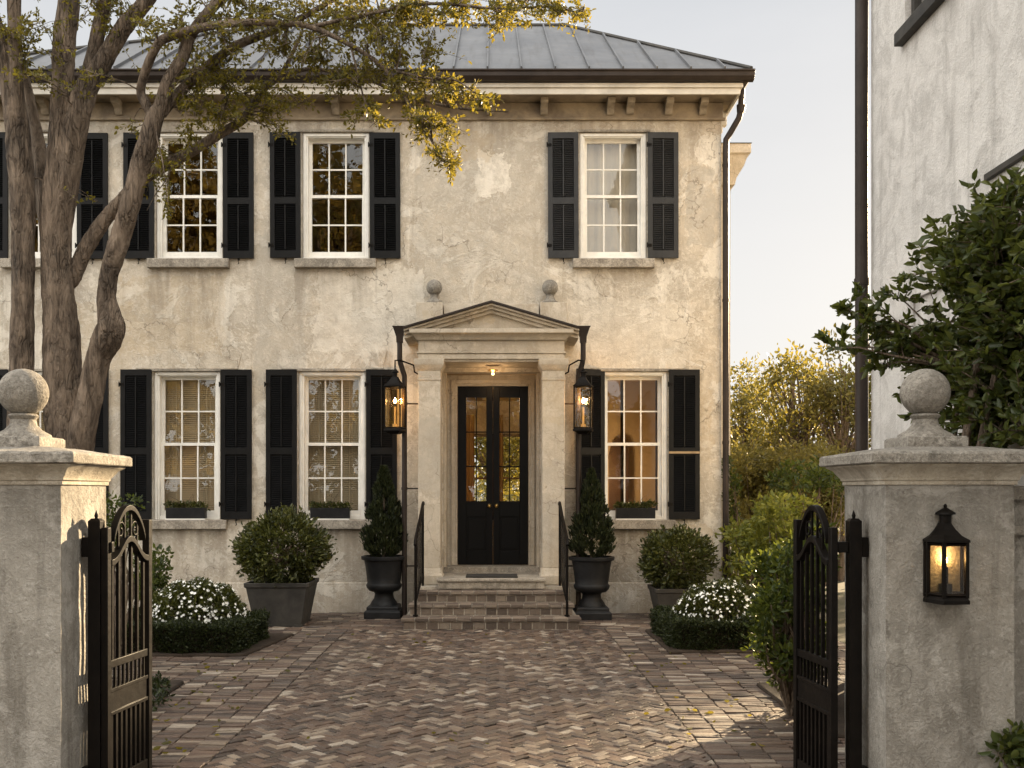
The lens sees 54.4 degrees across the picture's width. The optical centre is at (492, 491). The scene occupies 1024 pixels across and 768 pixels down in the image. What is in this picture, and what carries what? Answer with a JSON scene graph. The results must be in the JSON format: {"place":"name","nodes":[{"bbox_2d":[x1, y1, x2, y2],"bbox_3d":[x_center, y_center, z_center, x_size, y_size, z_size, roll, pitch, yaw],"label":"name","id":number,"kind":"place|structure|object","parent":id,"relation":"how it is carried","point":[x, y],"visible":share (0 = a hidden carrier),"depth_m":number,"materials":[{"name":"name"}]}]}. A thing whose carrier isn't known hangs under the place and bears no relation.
{"place":"outdoors","nodes":[
{"label":"outdoors","id":0,"kind":"place"},
{"bbox_2d":[0,0,870,495],"label":"sky","id":1,"kind":"structure","parent":0,"point":[792,199],"materials":[{"name":"white"}]},
{"bbox_2d":[112,612,845,767],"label":"brick paving","id":2,"kind":"structure","parent":0,"point":[524,700],"depth_m":8.04,"materials":[{"name":"brown brick"}]},
{"bbox_2d":[0,369,131,767],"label":"gate pier","id":3,"kind":"structure","parent":2,"relation":"on","point":[52,495],"depth_m":5.30,"materials":[{"name":"paint"}]},
{"bbox_2d":[81,510,113,767],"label":"gate post","id":4,"kind":"object","parent":2,"relation":"on","point":[91,546],"visible":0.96,"depth_m":5.53,"materials":[{"name":"metal"}]},
{"bbox_2d":[101,505,151,767],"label":"iron gate","id":5,"kind":"structure","parent":4,"relation":"attached to","point":[126,723],"depth_m":5.75,"materials":[{"name":"black metal"}]},
{"bbox_2d":[106,491,148,657],"bbox_3d":[-3.766,0.848,9.905,0.552,1.734,0.768,0,0,-32],"label":"garden shrub","id":6,"kind":"object","parent":2,"relation":"on","point":[109,502],"visible":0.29,"depth_m":9.79,"materials":[{"name":"green plant"}]},
{"bbox_2d":[244,578,318,626],"bbox_3d":[-2.720,1.430,12.880,0.814,0.560,0.814,0,0,0],"label":"planter","id":7,"kind":"object","parent":2,"relation":"on","point":[288,604],"visible":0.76,"depth_m":12.53,"materials":[{"name":"concrete"}]},
{"bbox_2d":[228,503,338,585],"bbox_3d":[-2.695,0.698,12.868,1.368,1.121,1.322,0,0,0],"label":"topiary ball","id":8,"kind":"object","parent":7,"relation":"on","point":[254,544],"visible":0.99,"depth_m":12.60,"materials":[{"name":"green plant"}]},
{"bbox_2d":[361,554,404,618],"bbox_3d":[-1.485,1.292,13.580,0.620,0.835,0.620,0,0,0],"label":"urn","id":9,"kind":"object","parent":2,"relation":"on","point":[383,584],"visible":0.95,"depth_m":13.37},
{"bbox_2d":[359,464,407,556],"bbox_3d":[-1.484,0.297,13.583,0.636,1.345,0.659,0,0,22],"label":"conifer","id":10,"kind":"object","parent":9,"relation":"in","point":[382,526],"visible":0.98,"depth_m":13.45,"materials":[{"name":"green plant"}]},
{"bbox_2d":[153,632,786,767],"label":"fallen leaves","id":11,"kind":"object","parent":2,"relation":"on","point":[308,737],"visible":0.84,"depth_m":7.79,"materials":[{"name":"brown plant"}]},
{"bbox_2d":[569,555,614,619],"bbox_3d":[1.335,1.292,13.460,0.620,0.835,0.620,0,0,0],"label":"urn","id":12,"kind":"object","parent":2,"relation":"on","point":[591,578],"visible":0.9,"depth_m":13.25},
{"bbox_2d":[568,467,616,557],"bbox_3d":[1.325,0.316,13.439,0.696,1.308,0.684,0,0,0],"label":"conifer","id":13,"kind":"object","parent":12,"relation":"in","point":[594,507],"visible":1,"depth_m":13.33,"materials":[{"name":"green plant"}]},
{"bbox_2d":[647,584,699,607],"bbox_3d":[2.450,1.490,13.300,0.672,0.440,0.672,0,0,0],"label":"planter","id":14,"kind":"object","parent":2,"relation":"on","point":[666,596],"visible":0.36,"depth_m":13.00,"materials":[{"name":"stone"}]},
{"bbox_2d":[636,521,719,588],"bbox_3d":[2.448,0.856,13.283,1.132,0.936,1.104,0,0,40],"label":"topiary ball","id":15,"kind":"object","parent":14,"relation":"on","point":[654,564],"visible":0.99,"depth_m":13.04,"materials":[{"name":"green plant"}]},
{"bbox_2d":[714,515,777,586],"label":"garden bush","id":16,"kind":"object","parent":2,"relation":"on","point":[744,544],"visible":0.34,"depth_m":13.44,"materials":[{"name":"green plant"}]},
{"bbox_2d":[743,489,827,580],"bbox_3d":[3.796,0.838,12.597,1.077,1.766,1.667,0,0,0],"label":"garden bush","id":17,"kind":"object","parent":2,"relation":"on","point":[775,512],"visible":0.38,"depth_m":12.62,"materials":[{"name":"green plant"}]},
{"bbox_2d":[740,519,842,715],"bbox_3d":[2.284,0.964,7.654,0.756,1.520,1.380,0,0,17],"label":"garden shrub","id":18,"kind":"object","parent":2,"relation":"on","point":[772,602],"visible":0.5,"depth_m":7.40,"materials":[{"name":"green plant"}]},
{"bbox_2d":[838,510,868,767],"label":"gate post","id":19,"kind":"object","parent":2,"relation":"on","point":[854,546],"visible":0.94,"depth_m":5.53,"materials":[{"name":"metal"}]},
{"bbox_2d":[793,505,837,767],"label":"iron gate","id":20,"kind":"structure","parent":19,"relation":"attached to","point":[815,723],"depth_m":5.75,"materials":[{"name":"black metal"}]},
{"bbox_2d":[811,155,1023,448],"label":"camellia tree","id":21,"kind":"object","parent":2,"relation":"on","point":[979,257],"visible":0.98,"depth_m":6.23,"materials":[{"name":"green plant"}]},
{"bbox_2d":[819,369,1023,767],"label":"gate pier","id":22,"kind":"structure","parent":2,"relation":"on","point":[938,689],"depth_m":5.30,"materials":[{"name":"concrete"}]},
{"bbox_2d":[923,504,970,604],"bbox_3d":[2.397,0.331,5.236,0.227,0.532,0.182,0,0,0],"label":"wall lantern","id":23,"kind":"object","parent":22,"relation":"attached to","point":[944,533],"depth_m":5.22,"materials":[{"name":"metal"}]},
{"bbox_2d":[977,719,1023,767],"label":"leafy plant","id":24,"kind":"object","parent":2,"relation":"on","point":[1015,743],"visible":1,"depth_m":5.24,"materials":[{"name":"green plant"}]},
{"bbox_2d":[474,497,844,642],"bbox_3d":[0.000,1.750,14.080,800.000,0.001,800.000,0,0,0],"label":"ground","id":25,"kind":"structure","parent":0,"point":[841,611],"depth_m":14.64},
{"bbox_2d":[112,680,183,704],"bbox_3d":[-4.560,1.710,7.330,3.879,0.060,3.100,0,0,0],"label":"planting bed","id":26,"kind":"object","parent":25,"relation":"on","point":[176,684],"visible":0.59,"depth_m":8.67,"materials":[{"name":"soil"}]},
{"bbox_2d":[141,665,175,711],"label":"shrub","id":27,"kind":"object","parent":26,"relation":"on","point":[159,687],"visible":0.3,"depth_m":8.05,"materials":[{"name":"green plant"}]},
{"bbox_2d":[0,0,595,451],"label":"multi stem tree","id":28,"kind":"object","parent":26,"relation":"on","point":[72,408],"visible":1,"depth_m":8.80,"materials":[{"name":"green plant"}]},
{"bbox_2d":[121,633,293,657],"bbox_3d":[-3.331,1.710,11.060,1.937,0.060,1.540,0,0,0],"label":"flower bed","id":29,"kind":"object","parent":25,"relation":"on","point":[275,638],"visible":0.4,"depth_m":10.39,"materials":[{"name":"brick"}]},
{"bbox_2d":[133,542,173,615],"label":"garden shrub","id":30,"kind":"object","parent":29,"relation":"on","point":[160,579],"visible":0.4,"depth_m":11.32,"materials":[{"name":"green plant"}]},
{"bbox_2d":[121,605,270,654],"bbox_3d":[-3.413,1.523,11.053,1.754,0.446,1.578,0,0,0],"label":"box hedge","id":31,"kind":"object","parent":29,"relation":"on","point":[235,633],"visible":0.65,"depth_m":10.41,"materials":[{"name":"plant"}]},
{"bbox_2d":[152,576,249,624],"bbox_3d":[-3.312,1.324,11.063,1.259,0.782,1.033,0,0,0],"label":"flower mound","id":32,"kind":"object","parent":29,"relation":"on","point":[223,598],"visible":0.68,"depth_m":10.83,"materials":[{"name":"white plant"}]},
{"bbox_2d":[0,23,754,629],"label":"stucco house","id":33,"kind":"structure","parent":25,"relation":"on","point":[284,303],"depth_m":14.08,"materials":[{"name":"paint"}]},
{"bbox_2d":[8,369,44,431],"bbox_3d":[-6.350,-0.665,14.245,1.050,2.130,0.390,0,0,0],"label":"window","id":34,"kind":"structure","parent":33,"relation":"in","point":[40,423],"depth_m":14.25,"materials":[{"name":"paint"}]},
{"bbox_2d":[0,130,76,268],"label":"window","id":35,"kind":"structure","parent":33,"relation":"in","point":[5,263],"depth_m":14.09,"materials":[{"name":"paint"}]},
{"bbox_2d":[165,508,206,519],"bbox_3d":[-4.325,0.315,14.043,0.560,0.170,0.127,0,0,0],"label":"window box","id":36,"kind":"object","parent":33,"relation":"on","point":[186,513],"visible":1,"depth_m":13.99,"materials":[{"name":"paint"}]},
{"bbox_2d":[163,493,210,510],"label":"window plant","id":37,"kind":"object","parent":36,"relation":"in","point":[188,504],"depth_m":14.02,"materials":[{"name":"green plant"}]},
{"bbox_2d":[147,130,229,268],"bbox_3d":[-4.290,-4.130,14.130,1.150,1.960,0.300,0,0,0],"label":"window","id":38,"kind":"structure","parent":33,"relation":"in","point":[164,260],"depth_m":14.11,"materials":[{"name":"paint"}]},
{"bbox_2d":[151,369,227,528],"bbox_3d":[-4.325,-0.600,14.210,1.150,2.260,0.460,0,0,0],"label":"window","id":39,"kind":"structure","parent":33,"relation":"in","point":[170,405],"depth_m":14.29,"materials":[{"name":"paint"}]},
{"bbox_2d":[310,508,350,519],"bbox_3d":[-2.295,0.315,14.043,0.560,0.170,0.127,0,0,0],"label":"window box","id":40,"kind":"object","parent":33,"relation":"on","point":[333,513],"visible":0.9,"depth_m":13.99,"materials":[{"name":"paint"}]},
{"bbox_2d":[308,491,352,510],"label":"window plant","id":41,"kind":"object","parent":40,"relation":"in","point":[330,504],"depth_m":14.02,"materials":[{"name":"green plant"}]},
{"bbox_2d":[297,369,371,528],"bbox_3d":[-2.275,-0.600,14.210,1.150,2.260,0.460,0,0,0],"label":"window","id":42,"kind":"structure","parent":33,"relation":"in","point":[312,471],"depth_m":14.29,"materials":[{"name":"paint"}]},
{"bbox_2d":[294,130,376,268],"bbox_3d":[-2.220,-4.130,14.130,1.150,1.960,0.300,0,0,0],"label":"window","id":43,"kind":"structure","parent":33,"relation":"in","point":[310,260],"depth_m":14.11,"materials":[{"name":"paint"}]},
{"bbox_2d":[383,359,417,433],"bbox_3d":[-1.253,-1.275,13.480,0.310,1.011,0.544,0,0,32],"label":"wall lantern","id":44,"kind":"object","parent":33,"relation":"attached to","point":[394,382],"depth_m":13.33,"materials":[{"name":"metal"}]},
{"bbox_2d":[458,386,492,564],"bbox_3d":[-0.257,-0.232,14.489,0.510,2.595,0.121,0,0,0],"label":"door","id":45,"kind":"structure","parent":33,"relation":"in","point":[475,518],"depth_m":14.50,"materials":[{"name":"black wood"}]},
{"bbox_2d":[466,574,517,577],"bbox_3d":[-0.015,1.134,13.405,0.690,0.018,0.450,0,0,0],"label":"doormat","id":46,"kind":"object","parent":33,"relation":"on","point":[491,576],"visible":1,"depth_m":13.18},
{"bbox_2d":[488,369,497,374],"bbox_3d":[0.000,-1.656,13.830,0.150,0.083,0.148,0,0,0],"label":"ceiling light","id":47,"kind":"object","parent":33,"relation":"attached to","point":[492,371],"visible":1,"depth_m":13.80,"materials":[{"name":"white glass"}]},
{"bbox_2d":[493,386,527,564],"bbox_3d":[0.257,-0.232,14.489,0.510,2.595,0.121,0,0,0],"label":"door","id":48,"kind":"structure","parent":33,"relation":"in","point":[510,518],"depth_m":14.50,"materials":[{"name":"black wood"}]},
{"bbox_2d":[565,359,593,433],"bbox_3d":[1.120,-1.275,13.419,0.485,1.011,0.280,0,0,23],"label":"wall lantern","id":49,"kind":"object","parent":33,"relation":"attached to","point":[582,382],"depth_m":13.29,"materials":[{"name":"metal"}]},
{"bbox_2d":[572,130,654,268],"bbox_3d":[1.700,-4.130,14.186,1.150,1.960,0.412,0,0,0],"label":"window","id":50,"kind":"structure","parent":33,"relation":"in","point":[612,162],"depth_m":14.37,"materials":[{"name":"paint"}]},
{"bbox_2d":[615,508,655,519],"bbox_3d":[2.010,0.315,14.043,0.560,0.170,0.127,0,0,0],"label":"window box","id":51,"kind":"object","parent":33,"relation":"on","point":[634,514],"visible":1,"depth_m":13.99,"materials":[{"name":"paint"}]},
{"bbox_2d":[613,494,657,509],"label":"window plant","id":52,"kind":"object","parent":51,"relation":"in","point":[644,504],"depth_m":14.02,"materials":[{"name":"green plant"}]},
{"bbox_2d":[596,369,675,528],"bbox_3d":[1.995,-0.600,14.130,1.150,2.260,0.300,0,0,0],"label":"window","id":53,"kind":"structure","parent":33,"relation":"in","point":[661,377],"depth_m":14.16,"materials":[{"name":"paint"}]},
{"bbox_2d":[721,455,744,580],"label":"creeper","id":54,"kind":"object","parent":33,"relation":"attached to","point":[736,513],"visible":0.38,"depth_m":15.27,"materials":[{"name":"green plant"}]},
{"bbox_2d":[474,437,518,500],"bbox_3d":[0.118,-0.548,24.933,3.243,4.635,3.189,0,0,0],"label":"garden tree","id":55,"kind":"object","parent":25,"relation":"on","point":[514,453],"visible":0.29,"depth_m":24.45,"materials":[{"name":"green plant"}]},
{"bbox_2d":[474,417,869,508],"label":"wood","id":56,"kind":"object","parent":25,"relation":"on","point":[483,496],"visible":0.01,"depth_m":41.04,"materials":[{"name":"plant"}]},
{"bbox_2d":[645,629,760,653],"bbox_3d":[2.680,1.710,11.350,1.640,0.060,1.660,0,0,0],"label":"flower bed","id":57,"kind":"object","parent":25,"relation":"on","point":[659,641],"visible":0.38,"depth_m":10.53,"materials":[{"name":"brick"}]},
{"bbox_2d":[647,604,771,652],"bbox_3d":[2.453,1.524,11.225,1.226,0.437,1.469,0,0,0],"label":"box hedge","id":58,"kind":"object","parent":57,"relation":"on","point":[678,631],"visible":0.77,"depth_m":10.63,"materials":[{"name":"plant"}]},
{"bbox_2d":[671,577,757,622],"bbox_3d":[2.614,1.338,11.223,1.269,0.754,1.087,0,0,0],"label":"flower mound","id":59,"kind":"object","parent":57,"relation":"on","point":[710,594],"visible":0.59,"depth_m":11.00,"materials":[{"name":"white plant"}]},
{"bbox_2d":[730,352,783,556],"bbox_3d":[5.948,-0.738,22.961,1.932,5.017,1.959,0,0,0],"label":"garden tree","id":60,"kind":"object","parent":25,"relation":"on","point":[740,408],"visible":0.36,"depth_m":22.80,"materials":[{"name":"green plant"}]},
{"bbox_2d":[730,429,802,551],"bbox_3d":[5.223,0.253,19.360,2.128,2.938,2.936,0,0,12],"label":"garden bush","id":61,"kind":"object","parent":25,"relation":"on","point":[753,483],"visible":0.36,"depth_m":19.00,"materials":[{"name":"green plant"}]},
{"bbox_2d":[736,338,853,487],"bbox_3d":[6.311,-0.710,20.583,2.538,4.970,2.518,0,0,0],"label":"garden tree","id":62,"kind":"object","parent":25,"relation":"on","point":[779,429],"visible":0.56,"depth_m":20.28,"materials":[{"name":"green plant"}]},
{"bbox_2d":[757,682,844,737],"bbox_3d":[3.890,1.710,7.830,3.220,0.060,1.900,0,0,0],"label":"planting bed","id":63,"kind":"object","parent":25,"relation":"on","point":[772,692],"visible":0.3,"depth_m":8.12,"materials":[{"name":"soil"}]},
{"bbox_2d":[763,455,844,586],"bbox_3d":[4.973,0.573,14.970,1.872,2.288,1.363,0,0,-43],"label":"garden bush","id":64,"kind":"object","parent":25,"relation":"on","point":[820,477],"visible":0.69,"depth_m":14.78,"materials":[{"name":"green plant"}]},
{"bbox_2d":[764,435,848,540],"bbox_3d":[5.883,0.329,17.993,1.819,2.780,2.404,0,0,26],"label":"garden bush","id":65,"kind":"object","parent":25,"relation":"on","point":[808,453],"visible":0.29,"depth_m":17.68,"materials":[{"name":"green plant"}]},
{"bbox_2d":[784,322,870,580],"bbox_3d":[6.802,-0.753,19.489,2.060,5.045,2.044,0,0,0],"label":"garden tree","id":66,"kind":"object","parent":25,"relation":"on","point":[844,394],"visible":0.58,"depth_m":19.40,"materials":[{"name":"green plant"}]},
{"bbox_2d":[835,328,870,431],"bbox_3d":[10.091,-1.617,21.401,4.558,6.776,4.475,0,0,39],"label":"garden tree","id":67,"kind":"object","parent":25,"relation":"on","point":[850,358],"depth_m":21.51,"materials":[{"name":"green plant"}]},
{"bbox_2d":[854,0,1023,485],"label":"neighbour house","id":68,"kind":"structure","parent":25,"relation":"on","point":[947,95],"depth_m":7.92,"materials":[{"name":"white paint"}]},
{"bbox_2d":[894,0,944,46],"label":"window","id":69,"kind":"structure","parent":68,"relation":"in","point":[921,10],"depth_m":7.92,"materials":[{"name":"black glass"}]},
{"bbox_2d":[1014,486,1023,767],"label":"boundary wall","id":70,"kind":"structure","parent":25,"relation":"on","point":[1019,599],"depth_m":5.48,"materials":[{"name":"paint"}]}
]}

